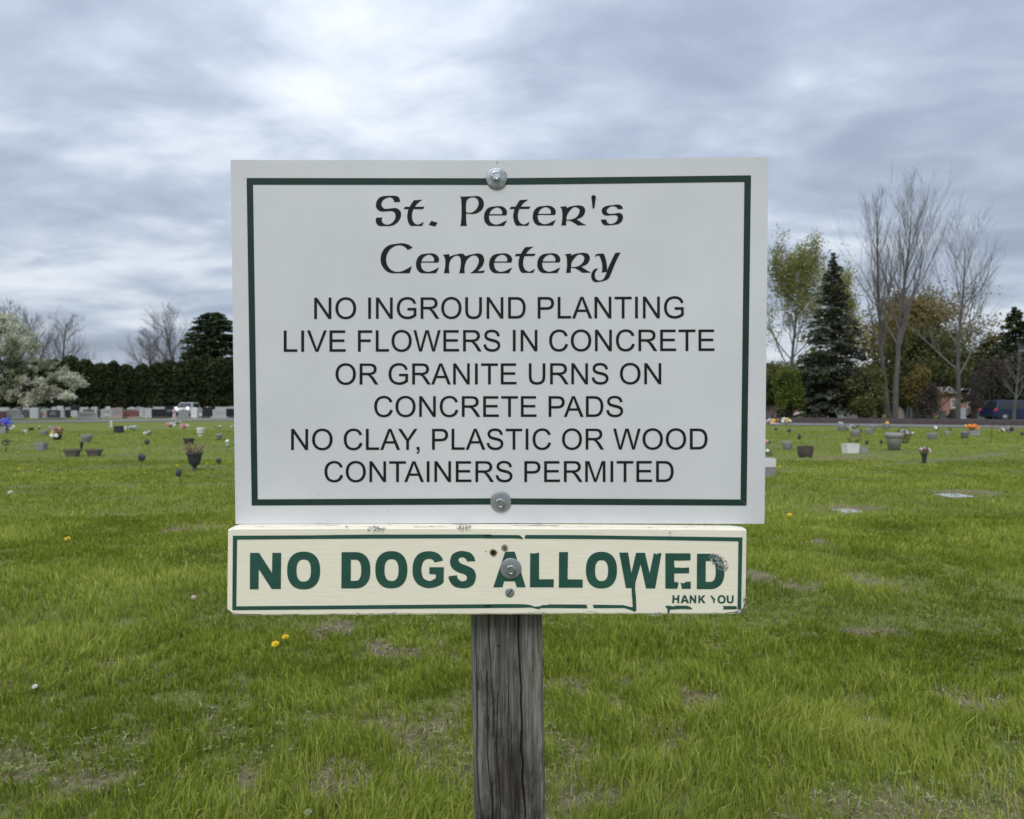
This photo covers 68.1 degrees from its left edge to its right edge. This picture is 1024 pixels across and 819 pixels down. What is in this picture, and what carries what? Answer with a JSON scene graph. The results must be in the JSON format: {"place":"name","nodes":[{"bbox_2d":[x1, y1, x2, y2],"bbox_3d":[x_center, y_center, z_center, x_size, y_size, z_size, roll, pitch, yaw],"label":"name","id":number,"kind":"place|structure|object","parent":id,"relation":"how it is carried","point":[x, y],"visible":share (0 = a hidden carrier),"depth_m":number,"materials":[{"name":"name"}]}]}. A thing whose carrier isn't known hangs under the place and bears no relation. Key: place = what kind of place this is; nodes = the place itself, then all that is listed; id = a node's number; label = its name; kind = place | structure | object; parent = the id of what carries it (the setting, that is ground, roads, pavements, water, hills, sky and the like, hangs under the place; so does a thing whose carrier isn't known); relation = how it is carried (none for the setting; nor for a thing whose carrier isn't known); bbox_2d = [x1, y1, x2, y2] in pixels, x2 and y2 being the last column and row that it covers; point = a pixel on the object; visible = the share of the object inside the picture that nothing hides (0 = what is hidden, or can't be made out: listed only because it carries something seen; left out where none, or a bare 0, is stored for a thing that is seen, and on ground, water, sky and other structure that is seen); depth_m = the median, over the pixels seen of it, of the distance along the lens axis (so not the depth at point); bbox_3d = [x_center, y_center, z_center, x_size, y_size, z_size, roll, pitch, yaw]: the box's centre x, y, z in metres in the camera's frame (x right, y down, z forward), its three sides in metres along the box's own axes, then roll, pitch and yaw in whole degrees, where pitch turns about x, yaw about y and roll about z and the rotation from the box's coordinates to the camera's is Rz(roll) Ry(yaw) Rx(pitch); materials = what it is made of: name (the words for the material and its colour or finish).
{"place":"outdoors","nodes":[
{"label":"outdoors","id":0,"kind":"place"},
{"bbox_2d":[0,409,1023,818],"bbox_3d":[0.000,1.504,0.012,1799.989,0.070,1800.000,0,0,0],"label":"ground","id":1,"kind":"structure","parent":0,"point":[228,427],"depth_m":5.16,"materials":[{"name":"green plant"}]},
{"bbox_2d":[0,426,8,432],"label":"stone planter","id":2,"kind":"object","parent":1,"relation":"on","point":[4,430],"visible":0.89,"depth_m":37.96,"materials":[{"name":"stone"}]},
{"bbox_2d":[0,417,12,426],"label":"flower arrangement","id":3,"kind":"object","parent":2,"relation":"in","point":[4,421],"visible":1,"depth_m":37.99,"materials":[{"name":"blue plant"}]},
{"bbox_2d":[5,409,22,419],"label":"headstone","id":4,"kind":"object","parent":1,"relation":"on","point":[13,414],"visible":0.88,"depth_m":70.39,"materials":[{"name":"grey stone"}]},
{"bbox_2d":[30,408,38,417],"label":"headstone","id":5,"kind":"object","parent":1,"relation":"on","point":[34,412],"visible":1,"depth_m":74.63,"materials":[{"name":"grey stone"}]},
{"bbox_2d":[34,442,47,449],"bbox_3d":[-15.178,1.187,24.421,0.308,0.250,0.278,0,0,0],"label":"block planter","id":6,"kind":"object","parent":1,"relation":"on","point":[40,445],"visible":0.94,"depth_m":24.29,"materials":[{"name":"concrete"}]},
{"bbox_2d":[0,311,89,407],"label":"blossoming tree","id":7,"kind":"object","parent":1,"relation":"on","point":[17,340],"visible":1,"depth_m":65.61,"materials":[{"name":"white plant"}]},
{"bbox_2d":[44,410,63,418],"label":"headstone","id":8,"kind":"object","parent":1,"relation":"on","point":[53,414],"visible":0.93,"depth_m":72.50,"materials":[{"name":"grey stone"}]},
{"bbox_2d":[53,434,61,439],"bbox_3d":[-18.709,1.139,31.180,0.337,0.236,0.334,0,0,0],"label":"grave pot","id":9,"kind":"object","parent":1,"relation":"on","point":[59,437],"visible":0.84,"depth_m":31.07,"materials":[{"name":"black plastic"}]},
{"bbox_2d":[49,426,64,437],"bbox_3d":[-18.684,0.909,31.119,0.556,0.494,0.381,0,0,0],"label":"flower arrangement","id":10,"kind":"object","parent":9,"relation":"in","point":[58,430],"visible":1,"depth_m":31.10,"materials":[{"name":"multicoloured plant"}]},
{"bbox_2d":[63,449,81,456],"bbox_3d":[-12.381,1.227,21.346,0.472,0.219,0.283,0,0,0],"label":"trough planter","id":11,"kind":"object","parent":1,"relation":"on","point":[72,452],"visible":0.98,"depth_m":21.24,"materials":[{"name":"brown concrete"}]},
{"bbox_2d":[81,435,92,442],"bbox_3d":[-16.219,1.119,28.906,0.390,0.312,0.386,0,0,0],"label":"aggregate urn","id":12,"kind":"object","parent":1,"relation":"on","point":[86,438],"visible":0.95,"depth_m":28.77,"materials":[{"name":"concrete"}]},
{"bbox_2d":[76,412,100,418],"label":"headstone","id":13,"kind":"object","parent":1,"relation":"on","point":[88,415],"visible":0.84,"depth_m":71.55,"materials":[{"name":"grey stone"}]},
{"bbox_2d":[85,449,103,455],"bbox_3d":[-11.954,1.235,21.680,0.467,0.199,0.280,0,0,0],"label":"trough planter","id":14,"kind":"object","parent":1,"relation":"on","point":[93,452],"visible":0.97,"depth_m":21.57,"materials":[{"name":"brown concrete"}]},
{"bbox_2d":[101,408,111,417],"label":"headstone","id":15,"kind":"object","parent":1,"relation":"on","point":[108,411],"visible":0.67,"depth_m":76.21,"materials":[{"name":"grey stone"}]},
{"bbox_2d":[111,408,123,418],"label":"headstone","id":16,"kind":"object","parent":1,"relation":"on","point":[117,413],"visible":1,"depth_m":74.62,"materials":[{"name":"pink stone"}]},
{"bbox_2d":[113,426,123,432],"bbox_3d":[-20.183,1.022,38.906,0.385,0.346,0.346,0,0,0],"label":"black cube pot","id":17,"kind":"object","parent":1,"relation":"on","point":[118,429],"visible":1,"depth_m":38.75,"materials":[{"name":"plastic"}]},
{"bbox_2d":[123,409,140,417],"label":"headstone","id":18,"kind":"object","parent":1,"relation":"on","point":[131,413],"visible":0.92,"depth_m":75.37,"materials":[{"name":"pink stone"}]},
{"bbox_2d":[144,408,151,417],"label":"headstone","id":19,"kind":"object","parent":1,"relation":"on","point":[148,411],"visible":0.76,"depth_m":78.33,"materials":[{"name":"grey stone"}]},
{"bbox_2d":[152,394,163,407],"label":"cone shrub","id":20,"kind":"object","parent":1,"relation":"on","point":[157,402],"visible":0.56,"depth_m":99.80,"materials":[{"name":"green plant"}]},
{"bbox_2d":[150,409,168,417],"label":"headstone","id":21,"kind":"object","parent":1,"relation":"on","point":[159,413],"visible":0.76,"depth_m":76.85,"materials":[{"name":"grey stone"}]},
{"bbox_2d":[165,406,172,416],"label":"headstone","id":22,"kind":"object","parent":1,"relation":"on","point":[169,411],"visible":0.66,"depth_m":80.45,"materials":[{"name":"black stone"}]},
{"bbox_2d":[177,409,190,417],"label":"headstone","id":23,"kind":"object","parent":1,"relation":"on","point":[183,413],"visible":0.81,"depth_m":76.64,"materials":[{"name":"grey stone"}]},
{"bbox_2d":[175,402,200,415],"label":"parked car","id":24,"kind":"object","parent":1,"relation":"on","point":[186,405],"visible":0.54,"depth_m":91.01,"materials":[{"name":"white paint"}]},
{"bbox_2d":[190,407,197,417],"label":"headstone","id":25,"kind":"object","parent":1,"relation":"on","point":[194,412],"visible":0.94,"depth_m":77.80,"materials":[{"name":"white stone"}]},
{"bbox_2d":[186,452,202,470],"bbox_3d":[-7.046,1.160,16.817,0.366,0.427,0.362,0,0,0],"label":"black urn","id":26,"kind":"object","parent":1,"relation":"on","point":[194,460],"visible":0.95,"depth_m":16.71,"materials":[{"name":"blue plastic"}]},
{"bbox_2d":[182,441,209,452],"bbox_3d":[-7.048,0.824,16.834,0.583,0.334,0.481,0,1,-33],"label":"withered plant","id":27,"kind":"object","parent":26,"relation":"on","point":[193,450],"visible":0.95,"depth_m":16.77,"materials":[{"name":"plant"}]},
{"bbox_2d":[201,407,212,417],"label":"headstone","id":28,"kind":"object","parent":1,"relation":"on","point":[207,412],"visible":0.85,"depth_m":77.91,"materials":[{"name":"grey stone"}]},
{"bbox_2d":[211,408,227,417],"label":"headstone","id":29,"kind":"object","parent":1,"relation":"on","point":[219,413],"visible":0.9,"depth_m":77.27,"materials":[{"name":"grey stone"}]},
{"bbox_2d":[469,523,544,818],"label":"sign post","id":30,"kind":"object","parent":1,"relation":"on","point":[507,708],"visible":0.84,"depth_m":1.33,"materials":[{"name":"grey wood"}]},
{"bbox_2d":[227,524,746,616],"bbox_3d":[-0.043,0.273,1.294,0.882,0.160,0.047,0,0,0],"label":"warning board","id":31,"kind":"object","parent":30,"relation":"attached to","point":[380,569],"visible":1,"depth_m":1.28,"materials":[{"name":"beige paint"}]},
{"bbox_2d":[231,157,767,523],"bbox_3d":[-0.023,-0.113,1.296,0.911,0.623,0.035,0,0,1],"label":"cemetery sign","id":32,"kind":"object","parent":30,"relation":"attached to","point":[506,341],"visible":1,"depth_m":1.30,"materials":[{"name":"metal"}]},
{"bbox_2d":[0,496,1023,818],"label":"dead grass","id":33,"kind":"structure","parent":1,"relation":"on","point":[442,644],"depth_m":3.31,"materials":[{"name":"plant"}]},
{"bbox_2d":[0,543,1023,818],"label":"clover","id":34,"kind":"object","parent":1,"relation":"on","point":[546,725],"visible":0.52,"depth_m":3.27,"materials":[{"name":"green plant"}]},
{"bbox_2d":[765,458,775,477],"bbox_3d":[5.124,1.190,15.421,0.393,0.389,0.314,0,0,0],"label":"block planter","id":35,"kind":"object","parent":1,"relation":"on","point":[770,466],"visible":0.43,"depth_m":15.27,"materials":[{"name":"concrete"}]},
{"bbox_2d":[766,405,774,416],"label":"headstone","id":36,"kind":"object","parent":1,"relation":"on","point":[771,408],"visible":0.38,"depth_m":65.89,"materials":[{"name":"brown stone"}]},
{"bbox_2d":[766,360,783,416],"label":"olive shrub","id":37,"kind":"object","parent":1,"relation":"on","point":[770,373],"visible":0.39,"depth_m":65.42,"materials":[{"name":"green plant"}]},
{"bbox_2d":[769,361,799,404],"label":"background tree","id":38,"kind":"object","parent":1,"relation":"on","point":[778,364],"visible":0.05,"depth_m":97.15,"materials":[{"name":"green plant"}]},
{"bbox_2d":[782,441,792,449],"bbox_3d":[8.921,1.172,24.557,0.318,0.279,0.315,0,0,0],"label":"aggregate urn","id":39,"kind":"object","parent":1,"relation":"on","point":[786,445],"visible":0.98,"depth_m":24.45,"materials":[{"name":"concrete"}]},
{"bbox_2d":[771,357,806,417],"bbox_3d":[22.655,-1.843,61.990,2.880,5.815,3.650,0,1,29],"label":"lime shrub","id":40,"kind":"object","parent":1,"relation":"on","point":[788,385],"visible":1,"depth_m":61.56,"materials":[{"name":"green plant"}]},
{"bbox_2d":[797,446,813,457],"bbox_3d":[8.137,1.175,21.022,0.420,0.329,0.294,0,0,0],"label":"brown tub","id":41,"kind":"object","parent":1,"relation":"on","point":[803,451],"visible":0.97,"depth_m":20.90,"materials":[{"name":"stone"}]},
{"bbox_2d":[795,350,822,417],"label":"lime shrub","id":42,"kind":"object","parent":1,"relation":"on","point":[803,378],"visible":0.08,"depth_m":65.79,"materials":[{"name":"green plant"}]},
{"bbox_2d":[781,345,840,397],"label":"olive shrub","id":43,"kind":"object","parent":1,"relation":"on","point":[815,350],"visible":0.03,"depth_m":73.17,"materials":[{"name":"green plant"}]},
{"bbox_2d":[799,379,842,417],"bbox_3d":[26.032,-0.907,64.127,3.391,3.925,3.006,0,0,-16],"label":"olive shrub","id":44,"kind":"object","parent":1,"relation":"on","point":[820,387],"visible":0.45,"depth_m":63.47,"materials":[{"name":"green plant"}]},
{"bbox_2d":[766,223,882,415],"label":"leafing tree","id":45,"kind":"object","parent":1,"relation":"on","point":[791,270],"visible":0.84,"depth_m":77.01,"materials":[{"name":"green plant"}]},
{"bbox_2d":[778,252,886,417],"bbox_3d":[26.863,-6.026,62.946,7.995,14.136,7.213,0,0,-17],"label":"spruce tree","id":46,"kind":"object","parent":1,"relation":"on","point":[842,345],"visible":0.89,"depth_m":62.41,"materials":[{"name":"green plant"}]},
{"bbox_2d":[819,265,872,360],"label":"leafing tree","id":47,"kind":"object","parent":1,"relation":"on","point":[853,305],"visible":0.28,"depth_m":83.98,"materials":[{"name":"green plant"}]},
{"bbox_2d":[841,443,859,453],"bbox_3d":[10.187,1.178,22.817,0.464,0.295,0.278,0,0,-14],"label":"white planter","id":48,"kind":"object","parent":1,"relation":"on","point":[847,448],"visible":0.96,"depth_m":22.71,"materials":[{"name":"concrete"}]},
{"bbox_2d":[850,430,860,436],"bbox_3d":[15.519,1.084,34.259,0.444,0.296,0.440,0,0,0],"label":"concrete urn","id":49,"kind":"object","parent":1,"relation":"on","point":[854,433],"visible":0.99,"depth_m":34.09,"materials":[{"name":"concrete"}]},
{"bbox_2d":[841,366,888,417],"bbox_3d":[28.377,-1.268,60.666,4.025,4.699,3.639,0,0,0],"label":"olive shrub","id":50,"kind":"object","parent":1,"relation":"on","point":[862,404],"visible":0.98,"depth_m":60.07,"materials":[{"name":"green plant"}]},
{"bbox_2d":[856,357,908,417],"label":"olive shrub","id":51,"kind":"object","parent":1,"relation":"on","point":[872,365],"visible":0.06,"depth_m":70.72,"materials":[{"name":"green plant"}]},
{"bbox_2d":[858,182,908,417],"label":"bare tree","id":52,"kind":"object","parent":1,"relation":"on","point":[880,340],"visible":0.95,"depth_m":65.64,"materials":[{"name":"grey plant"}]},
{"bbox_2d":[885,432,903,449],"bbox_3d":[12.277,1.030,24.341,0.552,0.566,0.548,0,0,0],"label":"urn","id":53,"kind":"object","parent":1,"relation":"on","point":[894,440],"visible":0.98,"depth_m":24.17,"materials":[{"name":"concrete"}]},
{"bbox_2d":[766,417,1023,425],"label":"mulch bank","id":54,"kind":"structure","parent":1,"relation":"on","point":[1013,422],"depth_m":54.17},
{"bbox_2d":[829,153,967,417],"bbox_3d":[32.124,-9.929,63.631,9.559,21.946,9.275,0,1,-38],"label":"bare tree","id":55,"kind":"object","parent":1,"relation":"on","point":[902,294],"visible":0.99,"depth_m":63.84,"materials":[{"name":"grey plant"}]},
{"bbox_2d":[883,363,922,411],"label":"olive shrub","id":56,"kind":"object","parent":1,"relation":"on","point":[901,402],"visible":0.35,"depth_m":68.60,"materials":[{"name":"green plant"}]},
{"bbox_2d":[897,427,911,442],"bbox_3d":[14.785,0.957,28.607,0.545,0.627,0.541,0,0,0],"label":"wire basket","id":57,"kind":"object","parent":1,"relation":"on","point":[906,440],"visible":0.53,"depth_m":28.47,"materials":[{"name":"brown metal"}]},
{"bbox_2d":[899,360,933,418],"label":"russet shrub","id":58,"kind":"object","parent":1,"relation":"on","point":[911,383],"visible":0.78,"depth_m":66.48,"materials":[{"name":"brown plant"}]},
{"bbox_2d":[828,274,1023,406],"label":"russet tree","id":59,"kind":"object","parent":1,"relation":"on","point":[925,312],"visible":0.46,"depth_m":73.51,"materials":[{"name":"brown plant"}]},
{"bbox_2d":[858,322,996,406],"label":"olive tree","id":60,"kind":"object","parent":1,"relation":"on","point":[916,350],"visible":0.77,"depth_m":68.97,"materials":[{"name":"green plant"}]},
{"bbox_2d":[914,381,942,418],"bbox_3d":[33.666,-0.675,61.061,2.377,3.499,1.814,0,0,0],"label":"brown shrub","id":61,"kind":"object","parent":1,"relation":"on","point":[931,392],"visible":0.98,"depth_m":60.87,"materials":[{"name":"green plant"}]},
{"bbox_2d":[867,203,1009,418],"bbox_3d":[35.075,-7.855,62.713,10.054,17.811,9.914,0,1,-42],"label":"bare tree","id":62,"kind":"object","parent":1,"relation":"on","point":[958,380],"visible":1,"depth_m":61.70,"materials":[{"name":"grey plant"}]},
{"bbox_2d":[907,387,971,415],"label":"brick house","id":63,"kind":"structure","parent":1,"relation":"on","point":[948,405],"depth_m":92.00,"materials":[{"name":"brown brick"}]},
{"bbox_2d":[937,410,946,418],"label":"headstone","id":64,"kind":"object","parent":1,"relation":"on","point":[942,415],"visible":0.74,"depth_m":71.89,"materials":[{"name":"grey stone"}]},
{"bbox_2d":[935,493,972,496],"bbox_3d":[7.186,1.420,12.338,0.412,0.060,0.395,0,0,-10],"label":"flat marker","id":65,"kind":"object","parent":1,"relation":"on","point":[953,495],"visible":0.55,"depth_m":12.25,"materials":[{"name":"grey stone"}]},
{"bbox_2d":[966,430,980,435],"bbox_3d":[21.437,1.092,35.208,0.503,0.266,0.302,0,0,0],"label":"white planter","id":66,"kind":"object","parent":1,"relation":"on","point":[974,432],"visible":0.94,"depth_m":35.07,"materials":[{"name":"concrete"}]},
{"bbox_2d":[946,336,1009,417],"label":"dark conifer","id":67,"kind":"object","parent":1,"relation":"on","point":[988,345],"visible":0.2,"depth_m":77.73,"materials":[{"name":"green plant"}]},
{"bbox_2d":[960,365,995,418],"bbox_3d":[37.062,-1.414,60.475,2.627,4.979,2.158,0,1,-23],"label":"brown shrub","id":68,"kind":"object","parent":1,"relation":"on","point":[975,401],"visible":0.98,"depth_m":60.36,"materials":[{"name":"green plant"}]},
{"bbox_2d":[970,348,1015,418],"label":"olive shrub","id":69,"kind":"object","parent":1,"relation":"on","point":[1000,371],"visible":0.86,"depth_m":66.03,"materials":[{"name":"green plant"}]},
{"bbox_2d":[969,306,1023,418],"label":"dark conifer","id":70,"kind":"object","parent":1,"relation":"on","point":[1014,318],"visible":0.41,"depth_m":71.44,"materials":[{"name":"green plant"}]},
{"bbox_2d":[994,339,1023,418],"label":"bare tree","id":71,"kind":"object","parent":1,"relation":"on","point":[1019,360],"visible":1,"depth_m":59.92,"materials":[{"name":"grey plant"}]},
{"bbox_2d":[1005,333,1023,399],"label":"dark conifer","id":72,"kind":"object","parent":1,"relation":"on","point":[1020,394],"visible":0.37,"depth_m":70.06,"materials":[{"name":"green plant"}]},
{"bbox_2d":[0,583,1023,818],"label":"coarse grass","id":73,"kind":"structure","parent":0,"point":[549,692],"depth_m":4.07,"materials":[{"name":"green plant"}]},
{"bbox_2d":[0,0,1023,368],"label":"sky","id":74,"kind":"structure","parent":0,"point":[123,123],"materials":[{"name":"grey"}]},
{"bbox_2d":[13,418,1023,427],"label":"road","id":75,"kind":"structure","parent":0,"point":[821,424],"depth_m":61.40,"materials":[{"name":"grey asphalt"}]},
{"bbox_2d":[979,400,1023,419],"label":"parked car","id":76,"kind":"object","parent":75,"relation":"on","point":[1003,409],"visible":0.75,"depth_m":62.08,"materials":[{"name":"blue paint"}]},
{"label":"hedge soil","id":77,"kind":"structure","parent":0,"visible":0},
{"bbox_2d":[0,361,17,408],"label":"cedar tree","id":78,"kind":"object","parent":77,"relation":"on","point":[5,403],"visible":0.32,"depth_m":107.25,"materials":[{"name":"green plant"}]},
{"bbox_2d":[13,361,28,408],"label":"cedar tree","id":79,"kind":"object","parent":77,"relation":"on","point":[19,404],"visible":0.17,"depth_m":107.72,"materials":[{"name":"green plant"}]},
{"bbox_2d":[0,296,44,360],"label":"bare tree","id":80,"kind":"object","parent":77,"relation":"on","point":[18,309],"visible":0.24,"depth_m":119.84,"materials":[{"name":"grey plant"}]},
{"bbox_2d":[20,358,49,408],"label":"cedar tree","id":81,"kind":"object","parent":77,"relation":"on","point":[31,373],"visible":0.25,"depth_m":107.24,"materials":[{"name":"green plant"}]},
{"bbox_2d":[8,309,65,361],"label":"bare tree","id":82,"kind":"object","parent":77,"relation":"on","point":[33,328],"visible":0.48,"depth_m":127.93,"materials":[{"name":"grey plant"}]},
{"bbox_2d":[41,358,63,408],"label":"cedar tree","id":83,"kind":"object","parent":77,"relation":"on","point":[48,401],"visible":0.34,"depth_m":107.62,"materials":[{"name":"green plant"}]},
{"bbox_2d":[32,304,100,362],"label":"bare tree","id":84,"kind":"object","parent":77,"relation":"on","point":[63,342],"visible":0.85,"depth_m":123.93,"materials":[{"name":"grey plant"}]},
{"bbox_2d":[54,355,79,409],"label":"cedar tree","id":85,"kind":"object","parent":77,"relation":"on","point":[70,361],"visible":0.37,"depth_m":107.89,"materials":[{"name":"green plant"}]},
{"bbox_2d":[69,358,93,408],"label":"cedar tree","id":86,"kind":"object","parent":77,"relation":"on","point":[84,366],"visible":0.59,"depth_m":107.91,"materials":[{"name":"green plant"}]},
{"bbox_2d":[87,361,106,413],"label":"cedar tree","id":87,"kind":"object","parent":77,"relation":"on","point":[96,373],"visible":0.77,"depth_m":108.07,"materials":[{"name":"green plant"}]},
{"bbox_2d":[100,360,120,408],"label":"cedar tree","id":88,"kind":"object","parent":77,"relation":"on","point":[110,369],"visible":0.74,"depth_m":108.18,"materials":[{"name":"green plant"}]},
{"bbox_2d":[113,363,136,409],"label":"cedar tree","id":89,"kind":"object","parent":77,"relation":"on","point":[124,391],"visible":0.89,"depth_m":108.38,"materials":[{"name":"green plant"}]},
{"bbox_2d":[133,363,152,408],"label":"cedar tree","id":90,"kind":"object","parent":77,"relation":"on","point":[140,386],"visible":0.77,"depth_m":108.76,"materials":[{"name":"green plant"}]},
{"bbox_2d":[108,326,180,366],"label":"bare tree","id":91,"kind":"object","parent":77,"relation":"on","point":[155,351],"visible":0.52,"depth_m":120.85,"materials":[{"name":"grey plant"}]},
{"bbox_2d":[144,362,163,406],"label":"cedar tree","id":92,"kind":"object","parent":77,"relation":"on","point":[153,369],"visible":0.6,"depth_m":108.97,"materials":[{"name":"green plant"}]},
{"bbox_2d":[155,359,175,406],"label":"cedar tree","id":93,"kind":"object","parent":77,"relation":"on","point":[166,365],"visible":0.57,"depth_m":108.91,"materials":[{"name":"green plant"}]},
{"bbox_2d":[134,303,203,362],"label":"bare tree","id":94,"kind":"object","parent":77,"relation":"on","point":[169,342],"visible":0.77,"depth_m":118.85,"materials":[{"name":"grey plant"}]},
{"bbox_2d":[168,360,189,406],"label":"cedar tree","id":95,"kind":"object","parent":77,"relation":"on","point":[177,390],"visible":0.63,"depth_m":108.75,"materials":[{"name":"green plant"}]},
{"bbox_2d":[183,356,205,407],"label":"cedar tree","id":96,"kind":"object","parent":77,"relation":"on","point":[193,375],"visible":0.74,"depth_m":108.92,"materials":[{"name":"green plant"}]},
{"bbox_2d":[179,312,232,361],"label":"pine tree","id":97,"kind":"object","parent":77,"relation":"on","point":[213,327],"visible":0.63,"depth_m":114.07,"materials":[{"name":"green plant"}]},
{"bbox_2d":[199,356,213,408],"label":"cedar tree","id":98,"kind":"object","parent":77,"relation":"on","point":[207,361],"visible":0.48,"depth_m":109.33,"materials":[{"name":"green plant"}]},
{"bbox_2d":[205,356,232,408],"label":"cedar tree","id":99,"kind":"object","parent":77,"relation":"on","point":[218,367],"visible":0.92,"depth_m":108.75,"materials":[{"name":"green plant"}]},
{"bbox_2d":[225,358,233,406],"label":"cedar tree","id":100,"kind":"object","parent":77,"relation":"on","point":[231,380],"visible":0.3,"depth_m":109.46,"materials":[{"name":"green plant"}]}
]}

